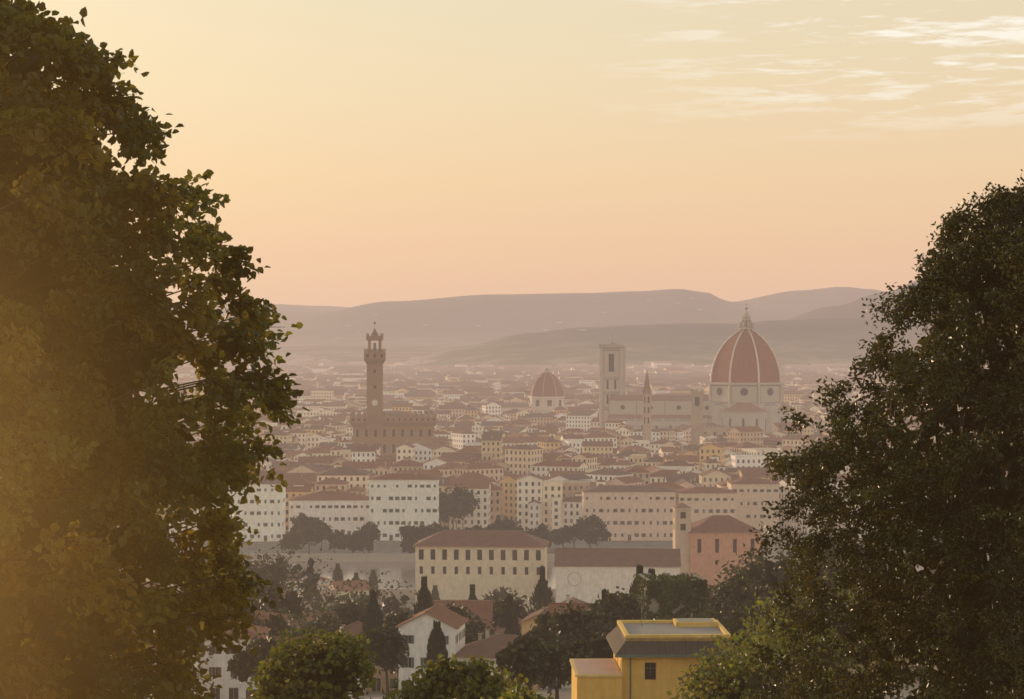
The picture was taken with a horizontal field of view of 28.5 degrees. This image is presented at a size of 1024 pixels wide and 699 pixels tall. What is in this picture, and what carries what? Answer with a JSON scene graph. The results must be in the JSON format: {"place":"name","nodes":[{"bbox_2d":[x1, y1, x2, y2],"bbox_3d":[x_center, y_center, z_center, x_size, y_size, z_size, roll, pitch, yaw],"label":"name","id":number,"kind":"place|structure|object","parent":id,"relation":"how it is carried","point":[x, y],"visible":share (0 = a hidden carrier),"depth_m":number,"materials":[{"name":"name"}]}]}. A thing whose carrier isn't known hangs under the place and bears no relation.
{"place":"outdoors","nodes":[
{"label":"outdoors","id":0,"kind":"place"},
{"bbox_2d":[10,0,1023,306],"label":"sky","id":1,"kind":"structure","parent":0,"point":[364,151],"materials":[{"name":"orange"}]},
{"bbox_2d":[136,260,1005,698],"bbox_3d":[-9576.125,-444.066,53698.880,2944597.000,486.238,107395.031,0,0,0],"label":"ground","id":2,"kind":"structure","parent":0,"point":[798,326],"depth_m":7761.88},
{"bbox_2d":[0,0,309,698],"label":"lime tree","id":3,"kind":"object","parent":2,"relation":"on","point":[82,667],"depth_m":28.30,"materials":[{"name":"green plant"}]},
{"bbox_2d":[350,322,436,454],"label":"town hall palace","id":4,"kind":"structure","parent":2,"relation":"on","point":[389,432],"depth_m":1289.14,"materials":[{"name":"stone"}]},
{"bbox_2d":[413,530,549,611],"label":"building","id":5,"kind":"structure","parent":2,"relation":"on","point":[452,564],"depth_m":655.84,"materials":[{"name":"paint"}]},
{"bbox_2d":[467,366,564,413],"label":"domed chapel","id":6,"kind":"structure","parent":2,"relation":"on","point":[547,394],"depth_m":1937.70,"materials":[{"name":"stone"}]},
{"bbox_2d":[169,472,928,541],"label":"apartment buildings","id":7,"kind":"structure","parent":2,"relation":"on","point":[390,503],"depth_m":898.08,"materials":[{"name":"paint"}]},
{"bbox_2d":[106,552,991,698],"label":"houses","id":8,"kind":"structure","parent":2,"relation":"on","point":[416,629],"depth_m":314.80,"materials":[{"name":"paint"}]},
{"bbox_2d":[120,554,988,597],"bbox_3d":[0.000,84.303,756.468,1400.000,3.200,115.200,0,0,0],"label":"river arno","id":9,"kind":"structure","parent":2,"relation":"on","point":[400,567],"depth_m":795.69,"materials":[{"name":"liquid"}]},
{"bbox_2d":[133,356,988,402],"bbox_3d":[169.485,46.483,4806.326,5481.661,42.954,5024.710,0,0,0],"label":"town","id":10,"kind":"object","parent":2,"relation":"on","point":[408,380],"visible":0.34,"depth_m":3337.18,"materials":[{"name":"tile"}]},
{"bbox_2d":[116,388,1007,532],"bbox_3d":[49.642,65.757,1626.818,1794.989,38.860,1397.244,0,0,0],"label":"town","id":11,"kind":"object","parent":2,"relation":"on","point":[529,467],"visible":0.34,"depth_m":1188.56,"materials":[{"name":"tile"}]},
{"bbox_2d":[148,483,980,698],"bbox_3d":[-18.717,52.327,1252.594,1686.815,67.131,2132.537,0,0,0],"label":"town trees","id":12,"kind":"object","parent":2,"relation":"on","point":[546,652],"depth_m":326.29,"materials":[{"name":"green plant"}]},
{"bbox_2d":[246,569,902,698],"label":"garden trees","id":13,"kind":"object","parent":2,"relation":"on","point":[307,667],"depth_m":79.79,"materials":[{"name":"green plant"}]},
{"bbox_2d":[599,335,625,427],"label":"campanile","id":14,"kind":"structure","parent":2,"relation":"on","point":[612,368],"depth_m":1682.04,"materials":[{"name":"stone"}]},
{"bbox_2d":[554,548,680,602],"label":"white church","id":15,"kind":"structure","parent":2,"relation":"on","point":[587,575],"depth_m":641.18,"materials":[{"name":"paint"}]},
{"bbox_2d":[642,371,651,441],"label":"church spire","id":16,"kind":"structure","parent":2,"relation":"on","point":[647,392],"depth_m":1437.91,"materials":[{"name":"stone"}]},
{"bbox_2d":[570,593,741,698],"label":"yellow house","id":17,"kind":"structure","parent":2,"relation":"on","point":[652,659],"depth_m":150.13,"materials":[{"name":"paint"}]},
{"bbox_2d":[606,303,798,433],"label":"cathedral","id":18,"kind":"structure","parent":2,"relation":"on","point":[746,385],"depth_m":1631.88,"materials":[{"name":"stone"}]},
{"bbox_2d":[690,389,736,444],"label":"crenellated tower building","id":19,"kind":"structure","parent":2,"relation":"on","point":[698,429],"depth_m":1471.07,"materials":[{"name":"stone"}]},
{"bbox_2d":[672,503,762,595],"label":"church","id":20,"kind":"structure","parent":2,"relation":"on","point":[703,545],"depth_m":661.53,"materials":[{"name":"paint"}]},
{"bbox_2d":[748,169,1023,698],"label":"oak tree","id":21,"kind":"object","parent":2,"relation":"on","point":[985,280],"depth_m":37.77,"materials":[{"name":"green plant"}]},
{"bbox_2d":[633,572,709,619],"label":"tower ivy","id":22,"kind":"object","parent":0,"point":[666,595],"depth_m":261.93,"materials":[{"name":"green plant"}]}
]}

